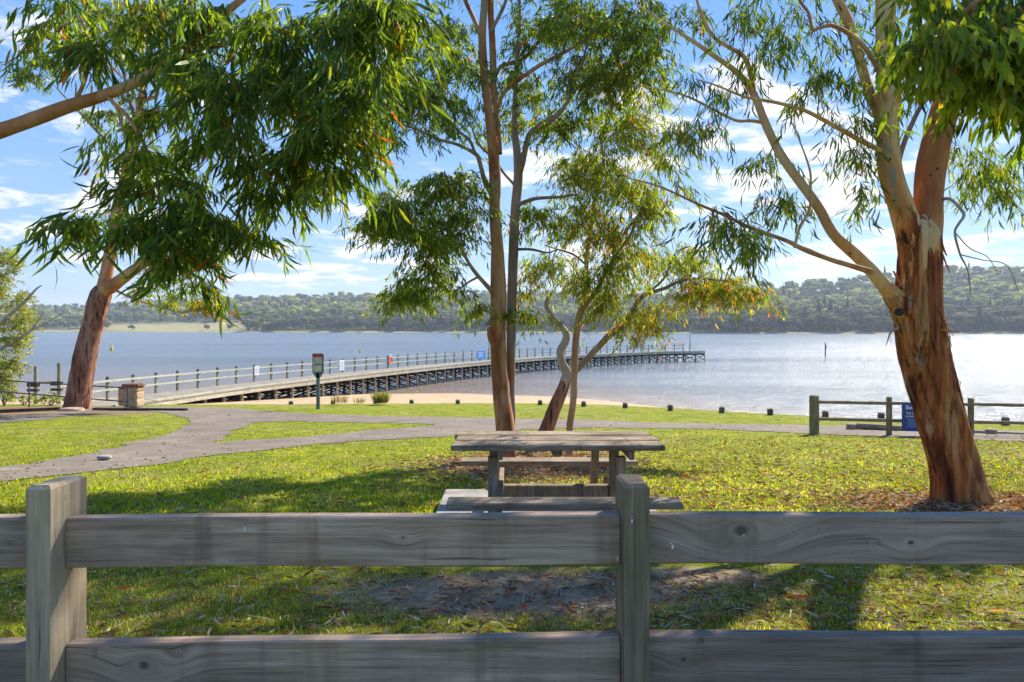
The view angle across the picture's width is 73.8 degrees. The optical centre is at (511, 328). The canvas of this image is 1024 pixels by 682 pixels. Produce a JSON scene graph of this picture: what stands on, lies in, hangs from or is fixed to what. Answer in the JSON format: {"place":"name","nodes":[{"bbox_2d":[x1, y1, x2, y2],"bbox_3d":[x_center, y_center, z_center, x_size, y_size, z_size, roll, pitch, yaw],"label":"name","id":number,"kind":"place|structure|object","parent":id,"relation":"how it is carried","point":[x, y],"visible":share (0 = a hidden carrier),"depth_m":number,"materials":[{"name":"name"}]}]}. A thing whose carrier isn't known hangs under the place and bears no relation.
{"place":"outdoors","nodes":[
{"label":"outdoors","id":0,"kind":"place"},
{"bbox_2d":[0,393,661,407],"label":"beach","id":1,"kind":"structure","parent":0,"point":[395,398],"depth_m":42.00,"materials":[{"name":"beige sand"}]},
{"bbox_2d":[27,366,39,403],"bbox_3d":[-25.250,3.074,36.000,0.550,2.225,0.200,0,0,0],"label":"mooring pole","id":2,"kind":"object","parent":1,"relation":"on","point":[35,389],"visible":0.65,"depth_m":35.92,"materials":[{"name":"grey wood"}]},
{"bbox_2d":[38,363,62,403],"bbox_3d":[-24.520,2.990,36.040,1.555,2.393,0.280,0,0,0],"label":"mooring pole","id":3,"kind":"object","parent":1,"relation":"on","point":[58,389],"visible":0.66,"depth_m":35.92,"materials":[{"name":"grey wood"}]},
{"bbox_2d":[0,403,1023,637],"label":"lawn","id":4,"kind":"structure","parent":0,"point":[488,409],"depth_m":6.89,"materials":[{"name":"green plant"}]},
{"bbox_2d":[0,379,18,405],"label":"shrub","id":5,"kind":"object","parent":4,"relation":"on","point":[4,396],"visible":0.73,"depth_m":30.62,"materials":[{"name":"green plant"}]},
{"bbox_2d":[4,393,39,404],"bbox_3d":[-22.282,3.212,31.145,1.485,0.693,1.303,0,0,-12],"label":"shrub","id":6,"kind":"object","parent":4,"relation":"on","point":[23,396],"visible":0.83,"depth_m":31.08,"materials":[{"name":"green plant"}]},
{"bbox_2d":[0,407,59,412],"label":"edging log","id":7,"kind":"object","parent":4,"relation":"on","point":[29,410],"visible":0.67,"depth_m":26.62,"materials":[{"name":"brown wood"}]},
{"bbox_2d":[0,246,63,389],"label":"shore tree","id":8,"kind":"object","parent":4,"relation":"on","point":[20,339],"visible":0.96,"depth_m":30.67,"materials":[{"name":"green plant"}]},
{"bbox_2d":[34,390,64,405],"bbox_3d":[-20.826,3.142,31.064,1.243,0.744,1.406,0,0,0],"label":"shrub","id":9,"kind":"object","parent":4,"relation":"on","point":[53,399],"visible":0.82,"depth_m":30.82,"materials":[{"name":"green plant"}]},
{"bbox_2d":[0,379,128,407],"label":"pipe fence","id":10,"kind":"object","parent":4,"relation":"on","point":[29,393],"visible":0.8,"depth_m":29.30,"materials":[{"name":"metal"}]},
{"bbox_2d":[58,407,84,410],"bbox_3d":[-17.529,3.259,27.199,0.987,0.278,0.514,0,0,6],"label":"boulder","id":11,"kind":"object","parent":4,"relation":"on","point":[72,409],"visible":0.48,"depth_m":27.02,"materials":[{"name":"stone"}]},
{"bbox_2d":[3,0,228,408],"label":"gum tree","id":12,"kind":"object","parent":4,"relation":"on","point":[79,390],"visible":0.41,"depth_m":28.33,"materials":[{"name":"green plant"}]},
{"bbox_2d":[118,386,123,405],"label":"stone pillar","id":13,"kind":"structure","parent":4,"relation":"on","point":[120,394],"depth_m":30.00,"materials":[{"name":"stone"}]},
{"bbox_2d":[115,586,134,588],"bbox_3d":[-2.417,1.612,4.261,0.140,0.014,0.018,0,0,-3],"label":"fallen leaf","id":14,"kind":"object","parent":4,"relation":"on","point":[123,587],"visible":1,"depth_m":4.26,"materials":[{"name":"brown plant"}]},
{"bbox_2d":[122,383,145,406],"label":"stone pillar","id":15,"kind":"structure","parent":4,"relation":"on","point":[136,394],"depth_m":28.91,"materials":[{"name":"stone"}]},
{"bbox_2d":[0,0,465,338],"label":"gum tree","id":16,"kind":"object","parent":4,"relation":"on","point":[348,79],"visible":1,"depth_m":4.79,"materials":[{"name":"green plant"}]},
{"bbox_2d":[312,353,323,408],"bbox_3d":[-8.067,2.242,28.392,0.460,2.450,0.135,0,0,0],"label":"map sign","id":17,"kind":"object","parent":4,"relation":"on","point":[317,364],"visible":0.92,"depth_m":28.35,"materials":[{"name":"metal"}]},
{"bbox_2d":[330,395,348,403],"bbox_3d":[-7.911,3.180,31.327,0.900,0.460,0.837,0,0,0],"label":"tussock","id":18,"kind":"object","parent":4,"relation":"on","point":[337,400],"visible":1,"depth_m":31.19,"materials":[{"name":"beige plant"}]},
{"bbox_2d":[352,397,366,402],"bbox_3d":[-7.075,3.282,31.630,0.540,0.322,0.599,0,0,44],"label":"tussock","id":19,"kind":"object","parent":4,"relation":"on","point":[362,399],"visible":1,"depth_m":31.63,"materials":[{"name":"beige plant"}]},
{"bbox_2d":[370,391,391,403],"bbox_3d":[-6.061,3.116,31.498,0.932,0.632,1.019,0,0,40],"label":"tussock","id":20,"kind":"object","parent":4,"relation":"on","point":[381,397],"visible":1,"depth_m":31.31,"materials":[{"name":"green plant"}]},
{"bbox_2d":[0,474,1023,681],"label":"post and rail fence","id":21,"kind":"object","parent":4,"relation":"on","point":[56,541],"visible":1,"depth_m":2.19,"materials":[{"name":"grey wood"}]},
{"bbox_2d":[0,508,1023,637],"bbox_3d":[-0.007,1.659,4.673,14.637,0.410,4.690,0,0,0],"label":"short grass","id":22,"kind":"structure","parent":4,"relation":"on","point":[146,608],"depth_m":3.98,"materials":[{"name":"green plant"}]},
{"bbox_2d":[0,496,1023,637],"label":"leaf litter","id":23,"kind":"object","parent":4,"relation":"on","point":[102,624],"visible":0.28,"depth_m":4.03,"materials":[{"name":"brown plant"}]},
{"bbox_2d":[0,412,1023,510],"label":"leaf litter","id":24,"kind":"object","parent":4,"relation":"on","point":[339,498],"visible":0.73,"depth_m":9.88,"materials":[{"name":"brown plant"}]},
{"bbox_2d":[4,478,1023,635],"bbox_3d":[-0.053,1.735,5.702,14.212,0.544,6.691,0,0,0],"label":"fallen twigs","id":25,"kind":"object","parent":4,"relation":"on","point":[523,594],"depth_m":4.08,"materials":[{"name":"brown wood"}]},
{"bbox_2d":[332,0,698,456],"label":"gum tree","id":26,"kind":"object","parent":4,"relation":"on","point":[597,77],"visible":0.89,"depth_m":11.04,"materials":[{"name":"green plant"}]},
{"bbox_2d":[313,444,727,492],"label":"mulch litter","id":27,"kind":"object","parent":4,"relation":"on","point":[519,469],"visible":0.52,"depth_m":10.06,"materials":[{"name":"brown plant"}]},
{"bbox_2d":[436,489,655,512],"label":"concrete slab","id":28,"kind":"structure","parent":4,"relation":"on","point":[448,493],"depth_m":6.82,"materials":[{"name":"grey concrete"}]},
{"bbox_2d":[446,431,683,511],"bbox_3d":[0.388,1.347,6.100,1.824,0.755,1.870,0,0,0],"label":"picnic table","id":29,"kind":"object","parent":28,"relation":"on","point":[593,495],"visible":0.91,"depth_m":5.92,"materials":[{"name":"grey wood"}]},
{"bbox_2d":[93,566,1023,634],"bbox_3d":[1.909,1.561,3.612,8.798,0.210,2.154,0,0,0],"label":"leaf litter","id":30,"kind":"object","parent":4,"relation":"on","point":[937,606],"visible":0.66,"depth_m":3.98,"materials":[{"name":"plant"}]},
{"bbox_2d":[506,81,694,455],"bbox_3d":[1.443,-0.996,11.885,3.483,6.794,2.853,0,0,0],"label":"gum tree","id":31,"kind":"object","parent":4,"relation":"on","point":[613,238],"visible":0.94,"depth_m":11.72,"materials":[{"name":"green plant"}]},
{"bbox_2d":[538,240,789,430],"bbox_3d":[2.860,0.386,13.174,4.638,4.318,2.453,0,0,29],"label":"gum tree","id":32,"kind":"object","parent":4,"relation":"on","point":[731,289],"visible":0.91,"depth_m":12.69,"materials":[{"name":"green plant"}]},
{"bbox_2d":[668,404,672,410],"bbox_3d":[6.306,3.274,27.191,0.209,0.550,0.209,0,0,0],"label":"bollard","id":33,"kind":"object","parent":4,"relation":"on","point":[670,407],"visible":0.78,"depth_m":27.10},
{"bbox_2d":[701,613,723,618],"bbox_3d":[1.103,1.560,3.718,0.165,0.014,0.026,0,0,-22],"label":"fallen leaf","id":34,"kind":"object","parent":4,"relation":"on","point":[712,615],"visible":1,"depth_m":3.71,"materials":[{"name":"brown plant"}]},
{"bbox_2d":[719,406,724,412],"bbox_3d":[7.970,3.203,25.927,0.209,0.550,0.209,0,0,0],"label":"bollard","id":35,"kind":"object","parent":4,"relation":"on","point":[721,409],"visible":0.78,"depth_m":25.85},
{"bbox_2d":[475,433,1023,510],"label":"leaf litter","id":36,"kind":"object","parent":4,"relation":"on","point":[791,473],"visible":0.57,"depth_m":9.77,"materials":[{"name":"plant"}]},
{"bbox_2d":[767,408,772,414],"bbox_3d":[9.370,3.138,24.775,0.209,0.550,0.209,0,0,0],"label":"bollard","id":37,"kind":"object","parent":4,"relation":"on","point":[769,411],"visible":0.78,"depth_m":24.69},
{"bbox_2d":[781,594,815,598],"bbox_3d":[1.695,1.581,4.048,0.193,0.046,0.016,0,0,29],"label":"fallen leaf","id":38,"kind":"object","parent":4,"relation":"on","point":[796,596],"visible":1,"depth_m":4.04,"materials":[{"name":"brown plant"}]},
{"bbox_2d":[617,0,1023,505],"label":"gum tree","id":39,"kind":"object","parent":4,"relation":"on","point":[917,220],"visible":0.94,"depth_m":7.30,"materials":[{"name":"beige plant"}]},
{"bbox_2d":[849,121,996,503],"bbox_3d":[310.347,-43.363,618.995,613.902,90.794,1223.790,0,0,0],"label":"bark","id":40,"kind":"object","parent":39,"relation":"attached to","point":[918,363],"visible":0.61,"depth_m":7.20,"materials":[{"name":"brown plant"}]},
{"bbox_2d":[822,410,828,416],"bbox_3d":[10.774,3.065,23.466,0.209,0.550,0.209,0,0,0],"label":"bollard","id":41,"kind":"object","parent":4,"relation":"on","point":[825,413],"visible":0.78,"depth_m":23.39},
{"bbox_2d":[713,480,1023,511],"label":"mulch litter","id":42,"kind":"object","parent":4,"relation":"on","point":[921,500],"visible":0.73,"depth_m":7.23,"materials":[{"name":"brown plant"}]},
{"bbox_2d":[878,412,884,418],"bbox_3d":[12.175,3.011,22.511,0.209,0.550,0.209,0,0,0],"label":"bollard","id":43,"kind":"object","parent":4,"relation":"on","point":[881,415],"visible":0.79,"depth_m":22.43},
{"bbox_2d":[809,395,1023,435],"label":"log fence","id":44,"kind":"object","parent":4,"relation":"on","point":[814,403],"visible":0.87,"depth_m":17.12,"materials":[{"name":"grey wood"}]},
{"bbox_2d":[902,402,917,430],"bbox_3d":[10.084,2.164,16.848,0.918,0.708,0.025,0,0,0],"label":"blue sign","id":45,"kind":"object","parent":44,"relation":"attached to","point":[908,422],"visible":0.45,"depth_m":16.84,"materials":[{"name":"blue metal"}]},
{"bbox_2d":[846,423,1023,433],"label":"log barrier","id":46,"kind":"object","parent":4,"relation":"on","point":[868,426],"visible":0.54,"depth_m":18.63,"materials":[{"name":"grey wood"}]},
{"bbox_2d":[868,0,1023,180],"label":"gum tree","id":47,"kind":"object","parent":4,"relation":"on","point":[961,57],"visible":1,"depth_m":4.71,"materials":[{"name":"green plant"}]},
{"bbox_2d":[1001,416,1009,424],"bbox_3d":[14.779,2.893,20.443,0.209,0.550,0.209,0,0,0],"label":"bollard","id":48,"kind":"object","parent":4,"relation":"on","point":[1004,418],"visible":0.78,"depth_m":20.37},
{"bbox_2d":[0,332,1023,424],"bbox_3d":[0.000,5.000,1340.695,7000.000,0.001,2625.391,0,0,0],"label":"lake water","id":49,"kind":"structure","parent":0,"point":[787,374],"depth_m":93.62,"materials":[{"name":"blue liquid"}]},
{"bbox_2d":[56,344,706,405],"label":"jetty","id":50,"kind":"object","parent":49,"relation":"in","point":[255,389],"visible":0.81,"depth_m":51.93,"materials":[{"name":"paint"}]},
{"bbox_2d":[254,366,258,374],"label":"notice sign","id":51,"kind":"object","parent":50,"relation":"attached to","point":[256,370],"visible":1,"depth_m":44.80,"materials":[{"name":"white metal"}]},
{"bbox_2d":[339,360,343,369],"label":"notice sign","id":52,"kind":"object","parent":50,"relation":"attached to","point":[341,364],"visible":1,"depth_m":53.77,"materials":[{"name":"white metal"}]},
{"bbox_2d":[388,354,392,364],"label":"lifebuoy","id":53,"kind":"object","parent":50,"relation":"hanging from","point":[391,357],"visible":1,"depth_m":60.34,"materials":[{"name":"orange plastic"}]},
{"bbox_2d":[477,350,485,358],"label":"blue banner","id":54,"kind":"object","parent":50,"relation":"attached to","point":[481,354],"visible":1,"depth_m":75.17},
{"bbox_2d":[0,406,1023,480],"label":"gravel path","id":55,"kind":"structure","parent":0,"point":[204,433],"depth_m":17.91,"materials":[{"name":"grey gravel"}]},
{"bbox_2d":[97,455,111,459],"bbox_3d":[-6.867,2.164,11.503,0.225,0.074,0.146,0,0,0],"label":"boulder","id":56,"kind":"object","parent":55,"relation":"on","point":[103,457],"visible":1,"depth_m":11.45,"materials":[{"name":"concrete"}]},
{"bbox_2d":[92,408,187,410],"bbox_3d":[-14.915,3.232,27.359,3.945,0.139,0.140,0,0,5],"label":"edging log","id":57,"kind":"object","parent":55,"relation":"on","point":[142,409],"visible":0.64,"depth_m":27.29,"materials":[{"name":"brown wood"}]},
{"bbox_2d":[0,0,1023,307],"label":"sky","id":58,"kind":"structure","parent":0,"point":[35,183],"materials":[{"name":"blue"}]},
{"bbox_2d":[5,272,1023,333],"bbox_3d":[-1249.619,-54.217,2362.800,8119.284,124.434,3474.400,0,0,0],"label":"hills","id":59,"kind":"structure","parent":0,"point":[186,324],"depth_m":1011.10,"materials":[{"name":"green plant"}]},
{"bbox_2d":[243,318,253,330],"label":"gum tree","id":60,"kind":"object","parent":59,"relation":"on","point":[248,320],"visible":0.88,"depth_m":1045.11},
{"bbox_2d":[0,262,1023,331],"bbox_3d":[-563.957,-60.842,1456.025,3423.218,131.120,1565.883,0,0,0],"label":"forest","id":61,"kind":"object","parent":59,"relation":"on","point":[995,302],"visible":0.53,"depth_m":1037.48,"materials":[{"name":"green plant"}]},
{"bbox_2d":[844,297,850,308],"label":"pine tree","id":62,"kind":"object","parent":59,"relation":"on","point":[847,305],"visible":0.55,"depth_m":835.60,"materials":[{"name":"green plant"}]}
]}

